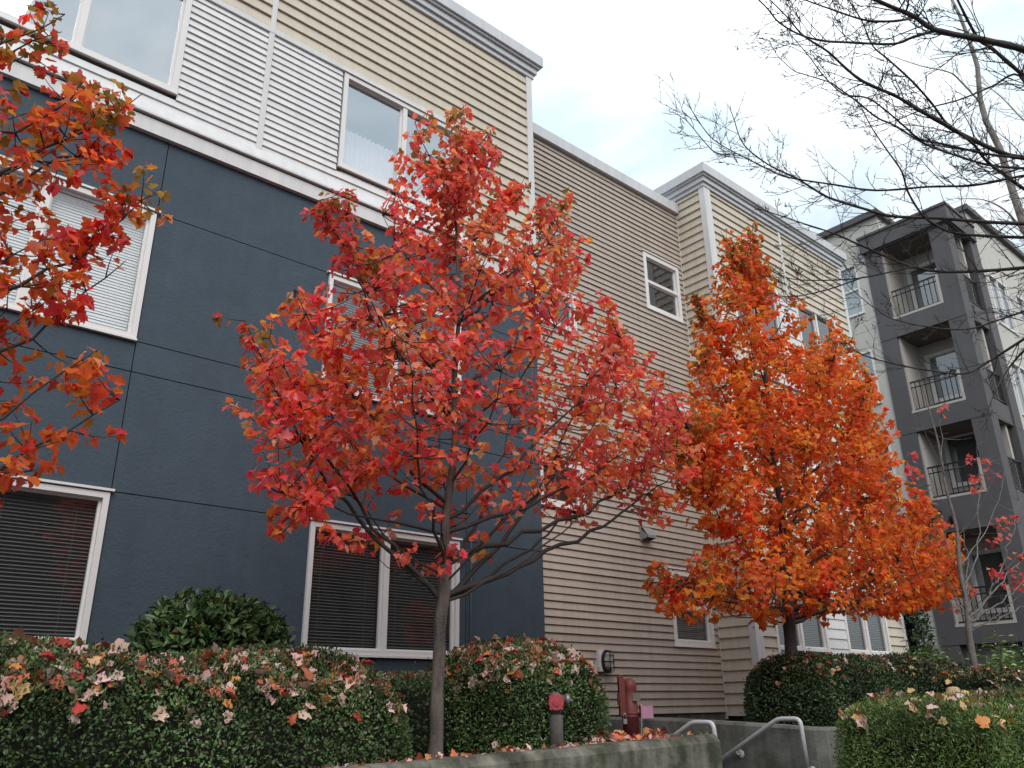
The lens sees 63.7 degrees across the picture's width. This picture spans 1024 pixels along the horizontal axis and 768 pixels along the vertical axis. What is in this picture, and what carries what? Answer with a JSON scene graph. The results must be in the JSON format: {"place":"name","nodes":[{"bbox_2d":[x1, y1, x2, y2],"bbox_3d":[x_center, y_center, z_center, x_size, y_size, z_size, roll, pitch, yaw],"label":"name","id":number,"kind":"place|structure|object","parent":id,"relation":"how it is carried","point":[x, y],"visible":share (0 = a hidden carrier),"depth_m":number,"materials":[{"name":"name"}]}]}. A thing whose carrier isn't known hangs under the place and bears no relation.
{"place":"outdoors","nodes":[
{"label":"outdoors","id":0,"kind":"place"},
{"bbox_2d":[453,0,1023,252],"label":"sky","id":1,"kind":"structure","parent":0,"point":[596,88],"materials":[{"name":"white"}]},
{"label":"ground","id":2,"kind":"structure","parent":0,"visible":0},
{"bbox_2d":[0,627,417,767],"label":"hedge","id":3,"kind":"object","parent":2,"relation":"on","point":[41,730],"visible":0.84,"depth_m":5.23,"materials":[{"name":"green plant"}]},
{"bbox_2d":[0,627,600,767],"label":"fallen leaves","id":4,"kind":"object","parent":3,"relation":"on","point":[77,707],"visible":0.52,"depth_m":5.69,"materials":[{"name":"pink plant"}]},
{"bbox_2d":[0,0,909,721],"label":"apartment building","id":5,"kind":"structure","parent":2,"relation":"on","point":[256,128],"depth_m":10.13,"materials":[{"name":"wood"}]},
{"bbox_2d":[0,473,114,643],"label":"window","id":6,"kind":"structure","parent":5,"relation":"in","point":[78,495],"depth_m":7.38,"materials":[{"name":"white plastic"}]},
{"bbox_2d":[0,154,160,341],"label":"window","id":7,"kind":"structure","parent":5,"relation":"in","point":[84,192],"depth_m":8.36,"materials":[{"name":"white plastic"}]},
{"bbox_2d":[0,0,192,97],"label":"window","id":8,"kind":"structure","parent":5,"relation":"in","point":[170,89],"depth_m":9.06,"materials":[{"name":"white plastic"}]},
{"bbox_2d":[300,518,462,658],"bbox_3d":[-1.458,2.383,9.432,2.100,1.435,0.190,17,-27,-38],"label":"window","id":9,"kind":"structure","parent":5,"relation":"in","point":[406,539],"depth_m":9.32,"materials":[{"name":"white plastic"}]},
{"bbox_2d":[321,270,461,419],"bbox_3d":[-1.501,-0.420,10.528,2.100,1.535,0.190,17,-27,-38],"label":"window","id":10,"kind":"structure","parent":5,"relation":"in","point":[337,280],"depth_m":10.34,"materials":[{"name":"white plastic"}]},
{"bbox_2d":[336,68,462,213],"bbox_3d":[-1.560,-3.300,11.673,2.100,1.575,0.235,17,-27,-38],"label":"window","id":11,"kind":"structure","parent":5,"relation":"in","point":[359,158],"depth_m":11.37,"materials":[{"name":"white plastic"}]},
{"bbox_2d":[536,283,576,330],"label":"window","id":12,"kind":"structure","parent":5,"relation":"in","point":[573,295],"depth_m":14.17,"materials":[{"name":"white plastic"}]},
{"bbox_2d":[540,454,585,511],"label":"window","id":13,"kind":"structure","parent":5,"relation":"in","point":[579,470],"depth_m":12.91,"materials":[{"name":"white plastic"}]},
{"bbox_2d":[593,650,614,672],"bbox_3d":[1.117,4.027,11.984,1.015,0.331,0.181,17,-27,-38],"label":"wall lamp","id":14,"kind":"object","parent":5,"relation":"attached to","point":[605,661],"visible":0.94,"depth_m":12.18,"materials":[{"name":"white plastic"}]},
{"bbox_2d":[641,248,683,323],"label":"window","id":15,"kind":"structure","parent":5,"relation":"in","point":[676,293],"depth_m":16.35,"materials":[{"name":"white plastic"}]},
{"bbox_2d":[655,398,691,467],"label":"window","id":16,"kind":"structure","parent":5,"relation":"in","point":[685,407],"depth_m":15.31,"materials":[{"name":"white plastic"}]},
{"bbox_2d":[667,567,716,648],"bbox_3d":[3.021,3.830,14.060,1.150,1.285,0.190,17,-27,-38],"label":"window","id":17,"kind":"structure","parent":5,"relation":"in","point":[679,642],"depth_m":14.03,"materials":[{"name":"white plastic"}]},
{"bbox_2d":[732,279,786,356],"bbox_3d":[5.072,-1.478,17.037,1.732,1.540,0.115,17,-27,-38],"label":"window","id":18,"kind":"structure","parent":5,"relation":"in","point":[779,319],"depth_m":17.52,"materials":[{"name":"white plastic"}]},
{"bbox_2d":[754,416,802,495],"bbox_3d":[5.093,1.400,15.940,1.732,1.540,0.185,17,-27,-38],"label":"window","id":19,"kind":"structure","parent":5,"relation":"in","point":[761,416],"depth_m":15.63,"materials":[{"name":"white plastic"}]},
{"bbox_2d":[771,577,830,654],"bbox_3d":[5.140,4.455,14.745,1.732,1.940,0.185,17,-27,-38],"label":"window","id":20,"kind":"structure","parent":5,"relation":"in","point":[801,646],"depth_m":14.92,"materials":[{"name":"white plastic"}]},
{"bbox_2d":[795,302,841,365],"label":"window","id":21,"kind":"structure","parent":5,"relation":"in","point":[815,324],"depth_m":18.63,"materials":[{"name":"white plastic"}]},
{"bbox_2d":[819,439,865,511],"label":"window","id":22,"kind":"structure","parent":5,"relation":"in","point":[832,439],"depth_m":17.47,"materials":[{"name":"white plastic"}]},
{"bbox_2d":[841,586,891,656],"bbox_3d":[6.963,5.004,16.222,1.712,1.940,0.185,17,-27,-38],"label":"window","id":23,"kind":"structure","parent":5,"relation":"in","point":[886,638],"depth_m":16.27,"materials":[{"name":"white plastic"}]},
{"bbox_2d":[331,733,722,767],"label":"retaining wall","id":24,"kind":"structure","parent":2,"relation":"on","point":[690,751],"depth_m":6.91,"materials":[{"name":"concrete"}]},
{"bbox_2d":[673,720,716,736],"bbox_3d":[1.406,3.920,8.501,0.092,0.843,1.808,17,-27,-38],"label":"handrail","id":25,"kind":"object","parent":24,"relation":"attached to","point":[686,726],"visible":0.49,"depth_m":8.18,"materials":[{"name":"silver metal"}]},
{"bbox_2d":[593,717,875,767],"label":"retaining wall","id":26,"kind":"structure","parent":2,"relation":"on","point":[777,746],"depth_m":8.65,"materials":[{"name":"grey concrete"}]},
{"bbox_2d":[722,716,814,767],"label":"handrail","id":27,"kind":"object","parent":26,"relation":"attached to","point":[740,753],"visible":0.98,"depth_m":8.54,"materials":[{"name":"silver metal"}]},
{"bbox_2d":[654,0,1023,433],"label":"bare tree","id":28,"kind":"object","parent":2,"relation":"on","point":[988,43],"visible":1,"depth_m":6.49,"materials":[{"name":"brown plant"}]},
{"bbox_2d":[829,682,1023,767],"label":"hedge","id":29,"kind":"object","parent":2,"relation":"on","point":[905,737],"visible":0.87,"depth_m":6.34,"materials":[{"name":"green plant"}]},
{"bbox_2d":[752,650,1023,729],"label":"fallen leaves","id":30,"kind":"object","parent":29,"relation":"on","point":[983,722],"visible":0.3,"depth_m":7.04,"materials":[{"name":"orange plant"}]},
{"bbox_2d":[875,0,1023,250],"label":"bare tree","id":31,"kind":"object","parent":2,"relation":"on","point":[1010,187],"visible":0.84,"depth_m":11.38,"materials":[{"name":"brown plant"}]},
{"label":"planting bed","id":32,"kind":"structure","parent":2,"relation":"on","visible":0},
{"bbox_2d":[0,0,172,506],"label":"maple tree","id":33,"kind":"object","parent":32,"relation":"on","point":[80,244],"visible":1,"depth_m":4.98,"materials":[{"name":"orange plant"}]},
{"bbox_2d":[123,585,295,671],"bbox_3d":[-2.570,2.485,6.876,1.431,1.567,1.438,-10,-23,21],"label":"shrub","id":34,"kind":"object","parent":32,"relation":"on","point":[202,621],"visible":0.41,"depth_m":6.76,"materials":[{"name":"green plant"}]},
{"bbox_2d":[378,661,471,758],"bbox_3d":[-0.918,3.066,7.528,1.448,1.043,1.320,17,-27,-38],"label":"hedge","id":35,"kind":"object","parent":32,"relation":"on","point":[416,698],"visible":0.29,"depth_m":7.14,"materials":[{"name":"green plant"}]},
{"bbox_2d":[210,104,706,757],"bbox_3d":[0.011,0.145,7.831,5.748,6.356,1.922,17,-27,-38],"label":"maple tree","id":36,"kind":"object","parent":32,"relation":"on","point":[454,178],"visible":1,"depth_m":7.25,"materials":[{"name":"red plant"}]},
{"bbox_2d":[323,726,708,767],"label":"fallen leaves","id":37,"kind":"object","parent":32,"relation":"on","point":[647,733],"visible":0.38,"depth_m":7.37,"materials":[{"name":"orange plant"}]},
{"bbox_2d":[420,633,614,755],"bbox_3d":[0.055,3.094,7.799,1.792,1.402,1.700,17,-27,-38],"label":"hedge","id":38,"kind":"object","parent":32,"relation":"on","point":[518,715],"visible":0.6,"depth_m":7.25,"materials":[{"name":"green plant"}]},
{"bbox_2d":[548,692,572,747],"bbox_3d":[0.426,2.962,7.054,0.223,0.610,0.169,-1,-21,2],"label":"standpipe","id":39,"kind":"object","parent":32,"relation":"on","point":[557,701],"visible":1,"depth_m":7.06,"materials":[{"name":"grey metal"}]},
{"bbox_2d":[617,675,653,738],"bbox_3d":[1.185,3.164,7.890,0.326,0.722,0.206,0,-21,-2],"label":"valve post","id":40,"kind":"object","parent":32,"relation":"on","point":[628,697],"visible":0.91,"depth_m":7.88,"materials":[{"name":"red metal"}]},
{"bbox_2d":[641,220,965,670],"bbox_3d":[4.691,1.287,12.053,8.345,7.274,1.982,17,-27,-38],"label":"maple tree","id":41,"kind":"object","parent":32,"relation":"on","point":[885,535],"visible":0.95,"depth_m":10.85,"materials":[{"name":"orange plant"}]},
{"bbox_2d":[741,648,916,726],"bbox_3d":[4.055,3.947,10.373,2.669,1.146,1.502,17,-27,-38],"label":"hedge","id":42,"kind":"object","parent":32,"relation":"on","point":[803,694],"visible":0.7,"depth_m":9.76,"materials":[{"name":"green plant"}]},
{"bbox_2d":[868,649,966,696],"bbox_3d":[5.708,4.501,11.867,2.640,1.242,1.564,17,-27,-38],"label":"hedge","id":43,"kind":"object","parent":32,"relation":"on","point":[920,681],"visible":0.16,"depth_m":11.17,"materials":[{"name":"green plant"}]},
{"bbox_2d":[817,201,1023,668],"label":"apartment building","id":44,"kind":"structure","parent":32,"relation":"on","point":[924,296],"depth_m":24.37,"materials":[{"name":"grey paint"}]},
{"bbox_2d":[841,265,864,318],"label":"window","id":45,"kind":"structure","parent":44,"relation":"in","point":[857,310],"depth_m":26.76,"materials":[{"name":"white plastic"}]},
{"bbox_2d":[858,349,881,406],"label":"window","id":46,"kind":"structure","parent":44,"relation":"in","point":[871,364],"depth_m":25.78,"materials":[{"name":"glass"}]},
{"bbox_2d":[875,445,899,501],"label":"window","id":47,"kind":"structure","parent":44,"relation":"in","point":[891,470],"depth_m":24.53,"materials":[{"name":"white plastic"}]},
{"bbox_2d":[905,259,934,308],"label":"window","id":48,"kind":"structure","parent":44,"relation":"in","point":[908,271],"depth_m":26.36,"materials":[{"name":"white paint"}]},
{"bbox_2d":[924,347,961,403],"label":"window","id":49,"kind":"structure","parent":44,"relation":"in","point":[940,353],"depth_m":25.19,"materials":[{"name":"white paint"}]},
{"bbox_2d":[942,431,978,487],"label":"window","id":50,"kind":"structure","parent":44,"relation":"in","point":[945,445],"depth_m":24.26,"materials":[{"name":"white paint"}]},
{"bbox_2d":[966,547,1010,613],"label":"window","id":51,"kind":"structure","parent":44,"relation":"in","point":[993,550],"depth_m":23.01,"materials":[{"name":"white paint"}]},
{"bbox_2d":[986,272,1019,335],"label":"window","id":52,"kind":"structure","parent":44,"relation":"in","point":[996,282],"depth_m":26.56,"materials":[{"name":"white plastic"}]},
{"bbox_2d":[1008,359,1023,415],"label":"window","id":53,"kind":"structure","parent":44,"relation":"in","point":[1016,366],"depth_m":25.34,"materials":[{"name":"white plastic"}]},
{"bbox_2d":[1014,292,1023,330],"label":"window","id":54,"kind":"structure","parent":44,"relation":"in","point":[1017,297],"depth_m":27.63,"materials":[{"name":"white plastic"}]},
{"bbox_2d":[902,608,939,660],"bbox_3d":[8.420,5.837,17.301,1.186,2.713,1.128,17,-27,-38],"label":"shrub","id":55,"kind":"object","parent":32,"relation":"on","point":[911,622],"visible":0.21,"depth_m":17.27,"materials":[{"name":"green plant"}]},
{"bbox_2d":[900,638,946,662],"bbox_3d":[6.581,4.808,13.128,1.044,1.527,1.065,-8,-22,17],"label":"leafy plant","id":56,"kind":"object","parent":32,"relation":"on","point":[930,656],"visible":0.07,"depth_m":13.31,"materials":[{"name":"green plant"}]},
{"bbox_2d":[904,635,982,666],"bbox_3d":[7.053,4.941,13.621,1.324,1.628,1.411,6,-23,-18],"label":"leafy plant","id":57,"kind":"object","parent":32,"relation":"on","point":[949,659],"visible":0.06,"depth_m":13.85,"materials":[{"name":"green plant"}]},
{"bbox_2d":[945,687,962,694],"bbox_3d":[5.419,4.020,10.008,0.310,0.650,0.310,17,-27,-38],"label":"fallen leaf","id":58,"kind":"object","parent":32,"relation":"on","point":[951,689],"visible":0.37,"depth_m":10.05,"materials":[{"name":"yellow plant"}]},
{"bbox_2d":[898,375,1023,678],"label":"maple tree","id":59,"kind":"object","parent":32,"relation":"on","point":[968,615],"visible":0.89,"depth_m":12.66,"materials":[{"name":"red plant"}]},
{"bbox_2d":[927,664,1023,693],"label":"hedge","id":60,"kind":"object","parent":32,"relation":"on","point":[973,682],"visible":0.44,"depth_m":10.88,"materials":[{"name":"green plant"}]},
{"bbox_2d":[938,631,1023,667],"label":"leafy plant","id":61,"kind":"object","parent":32,"relation":"on","point":[999,659],"visible":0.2,"depth_m":14.65,"materials":[{"name":"green plant"}]},
{"bbox_2d":[985,633,1023,667],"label":"leafy plant","id":62,"kind":"object","parent":32,"relation":"on","point":[1017,655],"visible":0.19,"depth_m":15.87,"materials":[{"name":"green plant"}]}
]}

